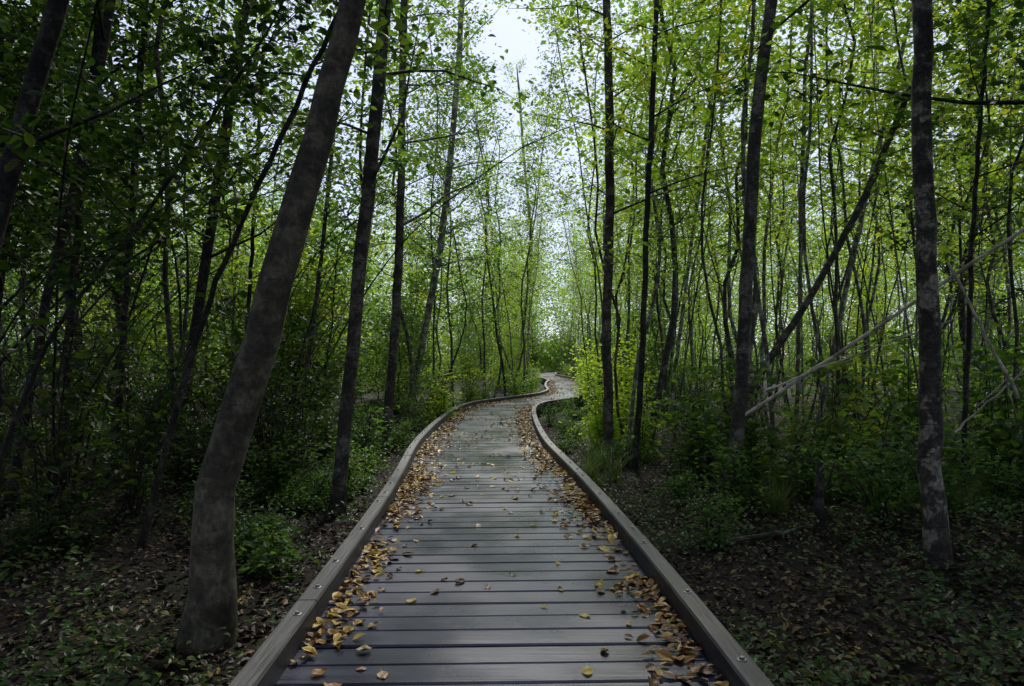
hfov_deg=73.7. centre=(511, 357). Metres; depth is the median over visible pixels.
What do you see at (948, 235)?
thin tree
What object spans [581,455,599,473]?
grass tuft
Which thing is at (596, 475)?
grass tuft
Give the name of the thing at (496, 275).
thin tree
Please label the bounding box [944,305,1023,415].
shrub
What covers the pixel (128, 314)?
bare sapling
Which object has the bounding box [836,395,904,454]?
shrub
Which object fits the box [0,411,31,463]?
shrub
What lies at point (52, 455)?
shrub
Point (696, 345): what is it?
leafy tree
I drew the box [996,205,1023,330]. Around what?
thin tree
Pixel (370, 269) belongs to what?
thin tree
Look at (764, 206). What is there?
thin tree
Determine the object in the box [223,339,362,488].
shrub
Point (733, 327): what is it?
thin tree
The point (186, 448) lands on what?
shrub
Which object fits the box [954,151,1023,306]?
thin tree
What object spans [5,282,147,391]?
bare sapling
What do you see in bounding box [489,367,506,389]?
shrub
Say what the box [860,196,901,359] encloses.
thin tree
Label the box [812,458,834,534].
broken stump
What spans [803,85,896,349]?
thin tree
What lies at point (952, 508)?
grass tuft
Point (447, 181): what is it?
tree
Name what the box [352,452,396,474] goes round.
shrub
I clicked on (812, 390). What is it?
shrub
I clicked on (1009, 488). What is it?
shrub
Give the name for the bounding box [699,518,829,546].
dead branch
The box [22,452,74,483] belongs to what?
shrub
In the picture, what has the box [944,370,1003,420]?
shrub
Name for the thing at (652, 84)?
tree
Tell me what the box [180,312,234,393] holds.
leafy tree
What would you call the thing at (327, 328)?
bare sapling
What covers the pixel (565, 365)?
shrub
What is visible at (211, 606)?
leaning tree
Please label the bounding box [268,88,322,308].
thin tree
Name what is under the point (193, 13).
thin tree
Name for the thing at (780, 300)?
thin tree
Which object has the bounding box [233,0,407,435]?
tree
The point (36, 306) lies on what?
leafy tree
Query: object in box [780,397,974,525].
shrub
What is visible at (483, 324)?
thin tree
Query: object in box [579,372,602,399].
shrub
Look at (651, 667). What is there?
fallen leaf
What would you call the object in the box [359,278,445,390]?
leafy tree
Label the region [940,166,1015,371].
bare sapling
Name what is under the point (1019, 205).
thin tree
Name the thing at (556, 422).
shrub
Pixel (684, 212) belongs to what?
thin tree
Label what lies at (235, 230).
thin tree
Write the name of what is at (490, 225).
thin tree
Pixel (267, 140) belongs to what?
thin tree
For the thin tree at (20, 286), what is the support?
on the ground at (172, 584)
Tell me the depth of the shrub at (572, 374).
43.74 m
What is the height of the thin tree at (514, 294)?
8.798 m
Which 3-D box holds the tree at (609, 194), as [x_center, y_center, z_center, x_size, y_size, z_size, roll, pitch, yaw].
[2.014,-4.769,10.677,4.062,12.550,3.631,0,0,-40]
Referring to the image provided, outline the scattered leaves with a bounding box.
[291,376,728,685]
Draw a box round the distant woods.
[0,150,1023,378]
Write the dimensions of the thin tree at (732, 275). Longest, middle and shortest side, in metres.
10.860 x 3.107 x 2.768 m
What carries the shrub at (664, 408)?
on the ground at (172, 584)
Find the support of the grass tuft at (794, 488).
on the ground at (172, 584)
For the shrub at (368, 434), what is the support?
on the ground at (172, 584)
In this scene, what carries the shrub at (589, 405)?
on the ground at (172, 584)
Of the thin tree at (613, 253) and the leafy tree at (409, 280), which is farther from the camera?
the thin tree at (613, 253)
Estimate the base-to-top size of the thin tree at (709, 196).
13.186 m
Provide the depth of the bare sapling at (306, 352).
12.99 m
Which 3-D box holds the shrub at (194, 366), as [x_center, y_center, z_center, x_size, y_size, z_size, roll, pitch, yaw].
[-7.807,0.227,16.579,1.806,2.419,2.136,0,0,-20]
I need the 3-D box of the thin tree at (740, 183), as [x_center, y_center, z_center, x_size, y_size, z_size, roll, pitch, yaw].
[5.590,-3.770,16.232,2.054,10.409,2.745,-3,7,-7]
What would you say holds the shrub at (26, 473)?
on the ground at (172, 584)
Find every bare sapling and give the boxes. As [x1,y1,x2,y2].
[0,78,429,365]
[0,113,339,493]
[0,186,138,347]
[0,306,79,508]
[0,315,51,498]
[0,329,45,512]
[1,250,258,471]
[3,296,108,419]
[4,240,100,389]
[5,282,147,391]
[5,311,88,431]
[12,0,98,496]
[19,207,114,395]
[35,247,215,425]
[40,202,275,425]
[46,247,109,416]
[50,269,151,352]
[79,330,125,406]
[80,247,241,485]
[82,292,154,403]
[85,0,319,502]
[90,272,170,370]
[92,245,205,425]
[105,258,238,361]
[129,211,250,393]
[137,315,155,400]
[138,242,267,457]
[145,249,230,439]
[164,271,196,416]
[200,139,469,443]
[209,270,294,424]
[264,291,344,423]
[282,278,379,414]
[285,297,334,412]
[289,145,427,301]
[296,92,593,432]
[306,232,394,430]
[646,117,741,370]
[653,226,682,405]
[662,128,731,465]
[670,243,693,413]
[677,257,702,424]
[694,248,741,397]
[734,132,812,463]
[762,166,830,411]
[774,270,863,483]
[777,4,883,434]
[778,94,851,444]
[798,128,886,407]
[803,221,827,418]
[808,1,938,388]
[829,249,848,355]
[836,136,911,432]
[842,176,901,425]
[857,131,952,456]
[938,219,997,379]
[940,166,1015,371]
[949,279,1012,366]
[963,1,1023,411]
[977,218,1023,301]
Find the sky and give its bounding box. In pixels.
[2,0,1023,359]
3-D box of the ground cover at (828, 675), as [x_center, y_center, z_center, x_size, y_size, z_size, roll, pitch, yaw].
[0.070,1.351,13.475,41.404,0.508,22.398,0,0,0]
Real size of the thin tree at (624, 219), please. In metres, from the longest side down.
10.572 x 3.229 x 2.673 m
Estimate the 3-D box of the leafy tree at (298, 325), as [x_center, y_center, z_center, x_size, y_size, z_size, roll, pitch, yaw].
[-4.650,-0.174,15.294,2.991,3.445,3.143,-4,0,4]
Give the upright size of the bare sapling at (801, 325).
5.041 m
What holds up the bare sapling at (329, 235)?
on the ground at (172, 584)
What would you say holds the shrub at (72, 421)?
on the ground at (172, 584)
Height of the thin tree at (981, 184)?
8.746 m
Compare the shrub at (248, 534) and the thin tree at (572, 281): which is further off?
the thin tree at (572, 281)
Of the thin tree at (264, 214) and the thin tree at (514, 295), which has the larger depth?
the thin tree at (514, 295)
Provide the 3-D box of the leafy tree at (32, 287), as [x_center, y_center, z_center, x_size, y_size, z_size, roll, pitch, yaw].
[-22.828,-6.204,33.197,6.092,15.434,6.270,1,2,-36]
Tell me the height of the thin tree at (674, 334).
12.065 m
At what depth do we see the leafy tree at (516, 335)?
35.10 m
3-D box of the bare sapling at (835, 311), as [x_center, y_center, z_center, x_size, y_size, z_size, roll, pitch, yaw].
[3.906,-1.350,8.295,0.988,5.693,1.290,-4,-5,40]
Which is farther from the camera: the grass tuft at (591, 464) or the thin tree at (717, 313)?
the thin tree at (717, 313)
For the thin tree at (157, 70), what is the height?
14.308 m
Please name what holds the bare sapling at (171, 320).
on the ground at (172, 584)
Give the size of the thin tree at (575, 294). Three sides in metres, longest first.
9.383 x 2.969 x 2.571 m
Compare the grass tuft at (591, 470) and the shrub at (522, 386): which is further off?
the shrub at (522, 386)
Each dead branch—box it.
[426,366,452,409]
[640,503,749,522]
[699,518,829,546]
[745,227,1023,415]
[765,315,959,390]
[947,262,1019,414]
[954,369,1023,432]
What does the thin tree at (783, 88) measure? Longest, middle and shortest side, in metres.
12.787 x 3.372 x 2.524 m
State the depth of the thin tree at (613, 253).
33.22 m
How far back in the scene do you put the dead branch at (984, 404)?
5.47 m
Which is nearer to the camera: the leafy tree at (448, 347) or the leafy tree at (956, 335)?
the leafy tree at (956, 335)
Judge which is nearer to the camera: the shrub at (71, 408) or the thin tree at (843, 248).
the shrub at (71, 408)
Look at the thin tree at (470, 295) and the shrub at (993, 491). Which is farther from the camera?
the thin tree at (470, 295)
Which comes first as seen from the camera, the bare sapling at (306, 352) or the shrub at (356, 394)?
the bare sapling at (306, 352)
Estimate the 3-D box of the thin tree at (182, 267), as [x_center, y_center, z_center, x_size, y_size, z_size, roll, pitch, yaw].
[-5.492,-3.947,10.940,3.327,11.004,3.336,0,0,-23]
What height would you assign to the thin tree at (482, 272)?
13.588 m
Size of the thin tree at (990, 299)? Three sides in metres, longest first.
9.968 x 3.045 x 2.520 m
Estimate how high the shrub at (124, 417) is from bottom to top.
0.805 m
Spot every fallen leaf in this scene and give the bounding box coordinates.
[303,636,319,645]
[310,667,326,674]
[317,682,341,685]
[352,619,364,625]
[356,644,371,650]
[367,621,380,627]
[377,669,387,678]
[455,578,464,582]
[565,533,572,538]
[582,666,592,674]
[594,578,602,586]
[600,546,609,550]
[600,648,608,651]
[607,567,616,572]
[618,587,632,591]
[645,662,657,671]
[648,676,664,685]
[649,672,661,680]
[687,661,693,667]
[698,668,714,674]
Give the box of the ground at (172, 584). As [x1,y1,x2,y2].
[0,360,1023,685]
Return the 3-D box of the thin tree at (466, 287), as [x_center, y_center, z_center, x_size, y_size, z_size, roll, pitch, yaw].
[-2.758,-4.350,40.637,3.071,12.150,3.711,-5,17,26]
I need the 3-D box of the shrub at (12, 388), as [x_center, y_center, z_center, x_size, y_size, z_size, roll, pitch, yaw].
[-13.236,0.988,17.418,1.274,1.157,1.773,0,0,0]
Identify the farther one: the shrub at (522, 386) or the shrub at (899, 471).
the shrub at (522, 386)
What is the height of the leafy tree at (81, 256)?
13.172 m
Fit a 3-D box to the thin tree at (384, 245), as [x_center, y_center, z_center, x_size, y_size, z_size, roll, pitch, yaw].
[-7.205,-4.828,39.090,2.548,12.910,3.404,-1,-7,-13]
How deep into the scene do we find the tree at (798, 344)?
10.48 m
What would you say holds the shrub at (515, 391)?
on the ground at (172, 584)
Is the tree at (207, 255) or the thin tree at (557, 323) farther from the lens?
the thin tree at (557, 323)
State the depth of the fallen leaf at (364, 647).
2.92 m
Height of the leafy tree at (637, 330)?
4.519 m
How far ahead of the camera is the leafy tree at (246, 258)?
14.43 m
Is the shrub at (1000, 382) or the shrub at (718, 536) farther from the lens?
the shrub at (1000, 382)
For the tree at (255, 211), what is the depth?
12.47 m
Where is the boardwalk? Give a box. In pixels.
[228,370,773,685]
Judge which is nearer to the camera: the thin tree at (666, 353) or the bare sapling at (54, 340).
the bare sapling at (54, 340)
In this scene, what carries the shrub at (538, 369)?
on the ground at (172, 584)
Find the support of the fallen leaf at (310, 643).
on the boardwalk
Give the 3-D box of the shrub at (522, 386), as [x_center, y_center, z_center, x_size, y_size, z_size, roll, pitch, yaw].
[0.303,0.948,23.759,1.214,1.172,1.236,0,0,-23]
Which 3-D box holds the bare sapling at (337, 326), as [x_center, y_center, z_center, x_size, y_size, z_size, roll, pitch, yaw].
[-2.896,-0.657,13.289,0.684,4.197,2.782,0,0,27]
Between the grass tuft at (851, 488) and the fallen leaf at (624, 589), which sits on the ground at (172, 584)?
the grass tuft at (851, 488)
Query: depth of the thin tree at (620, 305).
28.52 m
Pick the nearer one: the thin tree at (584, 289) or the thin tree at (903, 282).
the thin tree at (903, 282)
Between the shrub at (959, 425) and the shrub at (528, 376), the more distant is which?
the shrub at (528, 376)
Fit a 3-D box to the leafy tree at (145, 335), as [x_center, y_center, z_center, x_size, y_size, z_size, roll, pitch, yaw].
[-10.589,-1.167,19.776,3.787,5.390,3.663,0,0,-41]
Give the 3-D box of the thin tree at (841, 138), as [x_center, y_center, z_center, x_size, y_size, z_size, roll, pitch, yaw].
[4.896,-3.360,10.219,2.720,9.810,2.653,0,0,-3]
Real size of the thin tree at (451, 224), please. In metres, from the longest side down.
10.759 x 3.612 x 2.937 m
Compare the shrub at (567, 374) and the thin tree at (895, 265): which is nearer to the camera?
the thin tree at (895, 265)
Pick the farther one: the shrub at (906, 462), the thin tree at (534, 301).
the thin tree at (534, 301)
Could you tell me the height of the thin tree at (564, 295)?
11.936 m
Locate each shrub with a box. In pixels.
[0,262,186,542]
[0,309,54,418]
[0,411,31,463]
[0,411,91,475]
[0,439,75,504]
[0,467,113,554]
[3,299,139,444]
[3,377,20,407]
[6,308,134,424]
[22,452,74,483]
[23,440,84,476]
[25,281,244,517]
[35,391,110,446]
[42,381,166,470]
[80,320,196,443]
[80,329,152,407]
[85,335,211,468]
[90,405,140,444]
[102,451,166,500]
[109,346,239,476]
[125,412,256,491]
[138,412,212,466]
[144,398,209,450]
[147,317,226,411]
[157,411,218,476]
[161,232,368,492]
[169,463,263,539]
[172,309,325,484]
[174,454,257,518]
[192,386,275,475]
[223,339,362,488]
[234,509,292,555]
[235,512,324,578]
[236,433,319,503]
[236,455,324,500]
[247,508,292,528]
[258,478,304,505]
[262,340,318,421]
[270,483,332,514]
[273,469,321,509]
[277,460,332,488]
[279,408,335,459]
[284,399,362,457]
[294,444,325,479]
[295,388,336,422]
[303,399,395,460]
[304,461,357,508]
[307,451,377,500]
[309,469,354,493]
[311,361,341,414]
[314,428,385,477]
[318,440,335,458]
[319,429,360,467]
[324,445,371,476]
[328,397,399,468]
[328,450,382,498]
[330,427,380,449]
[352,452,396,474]
[352,472,379,492]
[355,372,372,397]
[357,398,398,440]
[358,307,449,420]
[359,356,384,391]
[374,380,407,412]
[390,423,418,451]
[392,417,418,444]
[392,418,420,443]
[396,392,430,430]
[398,371,454,421]
[413,358,488,427]
[422,366,471,410]
[439,358,492,404]
[459,372,502,400]
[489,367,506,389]
[492,367,527,395]
[507,369,532,394]
[510,364,541,393]
[515,368,539,393]
[531,363,547,379]
[539,401,573,425]
[547,417,566,428]
[550,415,573,436]
[553,395,580,413]
[554,435,580,451]
[559,349,636,449]
[559,361,569,374]
[559,425,589,437]
[560,408,572,416]
[561,366,573,375]
[563,335,612,401]
[563,422,588,446]
[565,411,585,420]
[566,364,579,376]
[567,419,579,427]
[567,428,586,439]
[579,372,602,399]
[581,396,597,415]
[587,324,669,438]
[593,439,626,458]
[598,434,648,467]
[613,379,678,461]
[624,450,658,463]
[631,397,725,481]
[632,343,678,399]
[647,390,681,418]
[648,356,713,412]
[650,347,715,407]
[651,345,734,475]
[652,466,704,499]
[665,333,806,490]
[671,475,764,549]
[675,363,727,416]
[684,429,774,514]
[690,441,757,478]
[701,361,711,385]
[706,370,734,412]
[710,329,765,401]
[752,396,816,444]
[752,434,785,487]
[752,440,797,478]
[764,330,916,497]
[764,360,789,383]
[764,399,885,496]
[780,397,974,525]
[783,427,860,472]
[804,376,819,395]
[805,319,881,417]
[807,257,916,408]
[825,298,1003,481]
[827,416,898,463]
[833,429,918,500]
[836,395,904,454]
[842,429,917,496]
[854,399,912,455]
[857,355,897,404]
[857,474,907,500]
[861,416,1013,514]
[879,318,1023,516]
[894,355,918,393]
[895,320,1023,445]
[942,419,990,468]
[943,367,1023,445]
[943,451,985,498]
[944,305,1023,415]
[944,325,1023,461]
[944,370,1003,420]
[950,452,1023,519]
[951,445,1021,498]
[954,415,1021,475]
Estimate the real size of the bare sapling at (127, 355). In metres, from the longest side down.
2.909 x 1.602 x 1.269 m
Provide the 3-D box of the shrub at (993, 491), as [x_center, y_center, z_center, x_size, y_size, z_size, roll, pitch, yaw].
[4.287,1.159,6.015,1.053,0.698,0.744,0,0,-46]
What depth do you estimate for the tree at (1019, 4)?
5.24 m
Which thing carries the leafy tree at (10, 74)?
on the ground at (172, 584)
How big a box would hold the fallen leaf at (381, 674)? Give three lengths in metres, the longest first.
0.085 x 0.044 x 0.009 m
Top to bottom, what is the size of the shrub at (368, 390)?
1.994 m
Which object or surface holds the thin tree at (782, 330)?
on the ground at (172, 584)
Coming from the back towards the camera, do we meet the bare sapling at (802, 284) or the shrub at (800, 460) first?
the bare sapling at (802, 284)
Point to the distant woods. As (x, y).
(551, 353)
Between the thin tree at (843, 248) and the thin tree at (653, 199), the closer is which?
the thin tree at (653, 199)
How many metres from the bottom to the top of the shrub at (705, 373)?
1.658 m
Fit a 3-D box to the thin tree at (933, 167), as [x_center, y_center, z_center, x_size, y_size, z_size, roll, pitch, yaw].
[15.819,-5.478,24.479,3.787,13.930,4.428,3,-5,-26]
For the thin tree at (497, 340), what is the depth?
22.62 m
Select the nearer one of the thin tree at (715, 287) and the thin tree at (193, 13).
the thin tree at (193, 13)
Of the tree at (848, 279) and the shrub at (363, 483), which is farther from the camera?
the tree at (848, 279)
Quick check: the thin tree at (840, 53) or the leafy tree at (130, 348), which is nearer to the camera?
the thin tree at (840, 53)
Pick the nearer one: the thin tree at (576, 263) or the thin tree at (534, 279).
the thin tree at (534, 279)
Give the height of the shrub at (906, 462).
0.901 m
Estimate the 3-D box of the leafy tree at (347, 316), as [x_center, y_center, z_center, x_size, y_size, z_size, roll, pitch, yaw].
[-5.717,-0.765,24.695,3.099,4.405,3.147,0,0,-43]
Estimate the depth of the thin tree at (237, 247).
14.20 m
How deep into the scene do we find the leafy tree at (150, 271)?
34.36 m
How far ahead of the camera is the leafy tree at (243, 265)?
16.46 m
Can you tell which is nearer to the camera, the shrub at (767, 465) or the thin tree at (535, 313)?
the shrub at (767, 465)
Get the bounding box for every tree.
[0,0,91,222]
[0,0,166,440]
[0,0,173,449]
[0,0,234,437]
[0,0,244,492]
[0,0,291,474]
[0,0,299,253]
[0,0,341,517]
[0,0,363,477]
[0,0,405,472]
[0,1,161,268]
[0,8,138,175]
[0,16,136,269]
[0,284,52,393]
[0,327,23,370]
[1,0,52,377]
[1,0,98,243]
[2,41,46,320]
[2,97,97,397]
[2,230,47,330]
[3,2,88,402]
[5,0,101,397]
[5,10,45,395]
[6,92,79,365]
[7,61,152,349]
[9,0,162,365]
[13,0,262,419]
[36,0,402,472]
[37,160,179,347]
[39,271,138,379]
[39,279,131,407]
[43,216,113,385]
[44,0,277,441]
[47,0,468,548]
[70,0,261,421]
[79,38,192,359]
[85,237,204,408]
[94,232,295,425]
[96,309,165,389]
[102,223,178,325]
[102,253,184,386]
[103,0,194,384]
[111,275,198,397]
[126,0,318,368]
[134,295,212,385]
[135,188,314,417]
[135,248,230,396]
[141,148,199,275]
[147,0,246,407]
[158,1,274,367]
[174,0,365,655]
[174,178,198,316]
[178,0,345,327]
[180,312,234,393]
[192,0,352,395]
[193,192,262,344]
[201,233,315,402]
[208,132,257,358]
[211,216,384,418]
[212,261,257,363]
[216,0,571,515]
[225,4,349,264]
[227,152,272,297]
[228,250,385,417]
[230,278,365,422]
[232,0,461,271]
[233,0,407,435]
[235,118,412,420]
[239,214,371,395]
[240,144,292,278]
[253,179,276,256]
[258,183,282,252]
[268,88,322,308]
[273,194,398,412]
[275,80,334,279]
[284,295,374,404]
[292,129,353,337]
[295,0,559,457]
[311,0,461,425]
[334,276,382,391]
[336,76,409,318]
[337,123,408,411]
[346,295,417,399]
[355,205,386,327]
[356,0,555,419]
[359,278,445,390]
[359,301,456,404]
[362,264,391,379]
[363,256,457,397]
[369,166,396,347]
[369,228,463,400]
[372,129,440,371]
[375,0,490,402]
[385,245,462,394]
[386,204,423,307]
[388,144,477,400]
[392,12,495,408]
[402,222,432,315]
[404,2,511,409]
[421,291,461,378]
[428,186,485,378]
[437,319,465,377]
[438,51,527,394]
[441,86,519,379]
[442,206,478,364]
[445,321,491,374]
[447,299,485,373]
[447,302,482,378]
[448,23,531,396]
[451,237,483,375]
[452,91,535,397]
[459,183,503,372]
[461,235,477,363]
[462,253,485,343]
[463,62,578,395]
[463,184,510,336]
[466,128,533,389]
[471,316,493,363]
[472,279,517,380]
[472,297,510,377]
[480,215,517,375]
[480,228,517,381]
[481,0,783,457]
[483,325,526,392]
[486,215,525,373]
[486,324,525,385]
[486,334,525,380]
[486,340,534,381]
[490,5,588,389]
[492,321,533,382]
[493,307,533,379]
[495,167,547,379]
[497,54,573,375]
[497,214,535,345]
[498,190,549,368]
[501,0,716,448]
[501,242,524,324]
[504,232,533,367]
[504,253,527,335]
[504,260,525,329]
[507,188,562,370]
[507,223,541,338]
[509,162,563,383]
[509,227,535,333]
[512,235,546,374]
[514,83,599,402]
[515,178,557,369]
[517,0,632,406]
[519,0,661,412]
[522,249,548,347]
[522,333,541,365]
[525,326,544,367]
[526,335,549,366]
[533,249,565,361]
[534,260,551,333]
[549,251,578,367]
[549,329,566,367]
[550,201,592,376]
[551,182,597,365]
[551,286,572,369]
[551,319,584,366]
[552,0,820,471]
[552,27,679,346]
[554,265,578,366]
[556,240,596,356]
[557,189,602,365]
[559,0,688,414]
[560,187,593,378]
[561,0,742,454]
[561,238,597,363]
[561,253,588,372]
[562,215,594,370]
[568,231,620,372]
[569,176,643,321]
[570,328,599,361]
[571,73,647,302]
[571,85,619,294]
[573,236,602,368]
[575,0,706,392]
[576,196,619,354]
[580,0,762,452]
[582,130,642,326]
[582,136,648,382]
[583,156,640,322]
[584,110,661,388]
[588,207,634,358]
[592,1,734,407]
[593,284,716,408]
[594,176,628,318]
[595,0,713,428]
[595,0,824,412]
[596,0,719,422]
[597,153,667,385]
[597,324,620,358]
[598,53,688,362]
[600,329,645,375]
[611,310,635,361]
[611,310,649,359]
[613,128,696,385]
[615,52,716,422]
[615,178,668,343]
[615,307,652,357]
[617,75,688,397]
[622,181,671,346]
[624,203,666,339]
[628,0,797,422]
[629,0,736,416]
[632,0,777,423]
[633,0,867,370]
[633,339,685,386]
[637,0,779,427]
[638,185,675,389]
[639,263,694,378]
[647,55,727,391]
[648,0,781,429]
[649,0,840,484]
[654,0,887,502]
[656,114,714,384]
[660,276,709,386]
[662,43,780,410]
[664,0,824,465]
[668,127,723,391]
[669,48,757,389]
[669,163,722,391]
[671,0,1023,555]
[672,0,953,568]
[674,321,717,376]
[675,279,734,382]
[678,0,825,419]
[678,126,741,400]
[678,151,720,373]
[681,305,720,365]
[682,140,735,314]
[687,0,860,422]
[691,27,800,402]
[701,69,974,470]
[702,216,737,336]
[706,2,794,410]
[707,44,795,392]
[709,90,788,298]
[709,150,758,345]
[710,261,737,377]
[713,101,795,391]
[714,0,889,452]
[720,0,957,454]
[725,0,912,475]
[725,66,847,388]
[727,241,757,323]
[731,35,824,409]
[731,75,815,401]
[734,143,816,368]
[735,93,823,385]
[756,36,858,399]
[756,85,816,403]
[757,0,861,404]
[757,236,787,348]
[758,0,944,416]
[759,156,818,382]
[760,0,947,424]
[763,0,945,393]
[773,59,869,400]
[775,0,968,403]
[777,0,909,420]
[778,0,965,440]
[779,323,823,377]
[789,294,834,358]
[791,0,943,410]
[799,0,1023,258]
[799,0,1023,297]
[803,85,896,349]
[803,222,834,362]
[806,69,872,340]
[810,225,849,355]
[814,237,830,330]
[817,167,854,317]
[824,151,867,369]
[824,292,902,376]
[826,157,898,389]
[828,2,950,392]
[831,109,914,369]
[841,113,908,390]
[843,4,914,389]
[844,7,1023,192]
[847,0,1023,429]
[847,0,1023,498]
[848,61,956,392]
[848,82,943,384]
[848,164,908,322]
[849,216,914,343]
[852,0,951,352]
[854,286,914,379]
[858,136,915,367]
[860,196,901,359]
[861,171,913,384]
[865,6,980,392]
[873,0,1023,468]
[880,1,1023,327]
[880,85,982,304]
[882,88,991,403]
[883,200,914,378]
[887,169,953,366]
[891,3,1023,333]
[891,30,1004,342]
[895,71,1018,416]
[896,1,1023,415]
[898,0,1023,385]
[899,0,1023,460]
[907,294,961,380]
[910,4,1019,408]
[913,0,1015,264]
[932,0,1023,378]
[935,132,962,370]
[937,11,1023,379]
[937,60,1023,349]
[937,98,1002,391]
[937,113,996,403]
[940,5,1021,395]
[940,270,1020,392]
[940,270,1022,384]
[942,332,958,372]
[943,209,1016,343]
[944,220,991,378]
[946,263,1017,376]
[949,40,1023,130]
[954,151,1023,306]
[956,97,1022,392]
[958,172,1006,352]
[961,0,1023,227]
[965,0,1023,227]
[966,50,1023,388]
[970,140,1023,344]
[975,162,1020,367]
[986,42,1023,320]
[990,1,1023,229]
[995,184,1023,328]
[996,204,1023,320]
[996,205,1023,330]
[1006,296,1023,345]
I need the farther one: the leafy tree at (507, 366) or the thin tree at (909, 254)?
the leafy tree at (507, 366)
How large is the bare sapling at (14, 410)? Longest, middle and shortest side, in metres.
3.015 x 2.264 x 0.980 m
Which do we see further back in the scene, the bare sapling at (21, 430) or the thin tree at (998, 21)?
the thin tree at (998, 21)
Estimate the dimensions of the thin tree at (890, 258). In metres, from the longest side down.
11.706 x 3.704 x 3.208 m
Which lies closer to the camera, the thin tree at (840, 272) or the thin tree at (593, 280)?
the thin tree at (840, 272)
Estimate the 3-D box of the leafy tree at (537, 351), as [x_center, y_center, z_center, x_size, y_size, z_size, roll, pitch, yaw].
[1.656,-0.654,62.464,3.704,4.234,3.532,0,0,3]
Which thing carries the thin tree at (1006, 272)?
on the ground at (172, 584)
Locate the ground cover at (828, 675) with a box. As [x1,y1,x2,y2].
[0,391,1023,685]
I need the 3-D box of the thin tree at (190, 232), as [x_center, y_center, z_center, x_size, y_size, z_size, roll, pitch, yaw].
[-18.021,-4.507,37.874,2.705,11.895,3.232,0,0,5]
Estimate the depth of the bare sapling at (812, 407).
8.18 m
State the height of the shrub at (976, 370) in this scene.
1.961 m
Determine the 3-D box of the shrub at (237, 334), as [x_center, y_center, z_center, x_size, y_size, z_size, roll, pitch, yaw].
[-2.737,0.131,7.782,2.162,2.896,2.557,0,0,-16]
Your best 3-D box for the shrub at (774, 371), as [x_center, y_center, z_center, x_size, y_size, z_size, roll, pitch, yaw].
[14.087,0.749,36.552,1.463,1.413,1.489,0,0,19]
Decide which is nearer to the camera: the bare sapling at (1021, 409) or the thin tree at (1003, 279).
the bare sapling at (1021, 409)
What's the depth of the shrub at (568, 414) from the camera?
16.36 m
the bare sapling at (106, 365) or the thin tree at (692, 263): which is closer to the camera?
the bare sapling at (106, 365)
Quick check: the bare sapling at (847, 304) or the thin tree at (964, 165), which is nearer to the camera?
the thin tree at (964, 165)
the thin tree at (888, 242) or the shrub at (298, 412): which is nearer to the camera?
the shrub at (298, 412)
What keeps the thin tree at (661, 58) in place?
on the ground at (172, 584)
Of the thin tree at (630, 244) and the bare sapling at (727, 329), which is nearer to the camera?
the bare sapling at (727, 329)
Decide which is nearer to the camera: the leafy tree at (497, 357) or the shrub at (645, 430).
the shrub at (645, 430)
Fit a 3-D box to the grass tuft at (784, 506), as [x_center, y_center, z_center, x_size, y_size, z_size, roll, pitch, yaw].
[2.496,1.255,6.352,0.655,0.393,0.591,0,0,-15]
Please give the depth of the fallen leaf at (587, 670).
2.71 m
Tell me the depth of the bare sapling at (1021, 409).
8.81 m
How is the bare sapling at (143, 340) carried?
on the ground at (172, 584)
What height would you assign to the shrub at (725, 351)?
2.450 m
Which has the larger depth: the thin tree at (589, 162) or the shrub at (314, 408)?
the thin tree at (589, 162)
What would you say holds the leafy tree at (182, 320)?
on the ground at (172, 584)
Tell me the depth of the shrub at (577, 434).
12.49 m
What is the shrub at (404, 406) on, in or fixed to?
on the ground at (172, 584)
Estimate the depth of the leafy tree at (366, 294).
33.37 m
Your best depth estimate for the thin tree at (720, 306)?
41.77 m
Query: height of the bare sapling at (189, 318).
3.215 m
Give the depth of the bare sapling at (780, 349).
7.43 m
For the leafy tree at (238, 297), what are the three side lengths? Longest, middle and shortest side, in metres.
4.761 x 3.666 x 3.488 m
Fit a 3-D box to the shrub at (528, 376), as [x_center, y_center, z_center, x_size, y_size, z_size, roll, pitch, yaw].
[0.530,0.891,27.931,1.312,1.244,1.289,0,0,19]
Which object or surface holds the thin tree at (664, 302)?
on the ground at (172, 584)
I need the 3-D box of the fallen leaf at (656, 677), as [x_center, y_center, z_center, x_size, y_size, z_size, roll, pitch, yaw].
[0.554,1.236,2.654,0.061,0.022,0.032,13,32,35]
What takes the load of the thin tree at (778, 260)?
on the ground at (172, 584)
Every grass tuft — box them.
[567,441,611,479]
[568,442,610,468]
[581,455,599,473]
[587,440,621,468]
[587,462,610,486]
[589,436,624,464]
[593,442,644,481]
[743,463,794,515]
[753,454,795,496]
[753,478,804,515]
[782,472,802,495]
[804,454,848,501]
[831,458,893,503]
[842,470,874,503]
[946,478,974,515]
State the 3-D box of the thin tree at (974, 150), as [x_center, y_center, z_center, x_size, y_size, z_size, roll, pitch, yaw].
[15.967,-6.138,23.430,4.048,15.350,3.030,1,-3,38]
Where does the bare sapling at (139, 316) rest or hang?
on the ground at (172, 584)
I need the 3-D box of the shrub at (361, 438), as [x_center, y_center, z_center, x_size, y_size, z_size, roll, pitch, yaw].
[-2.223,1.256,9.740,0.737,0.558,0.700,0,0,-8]
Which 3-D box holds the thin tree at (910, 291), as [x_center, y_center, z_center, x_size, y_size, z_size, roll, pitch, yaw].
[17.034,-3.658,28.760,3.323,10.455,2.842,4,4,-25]
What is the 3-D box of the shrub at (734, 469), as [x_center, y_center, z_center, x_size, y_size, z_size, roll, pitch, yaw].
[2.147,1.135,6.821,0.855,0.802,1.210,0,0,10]

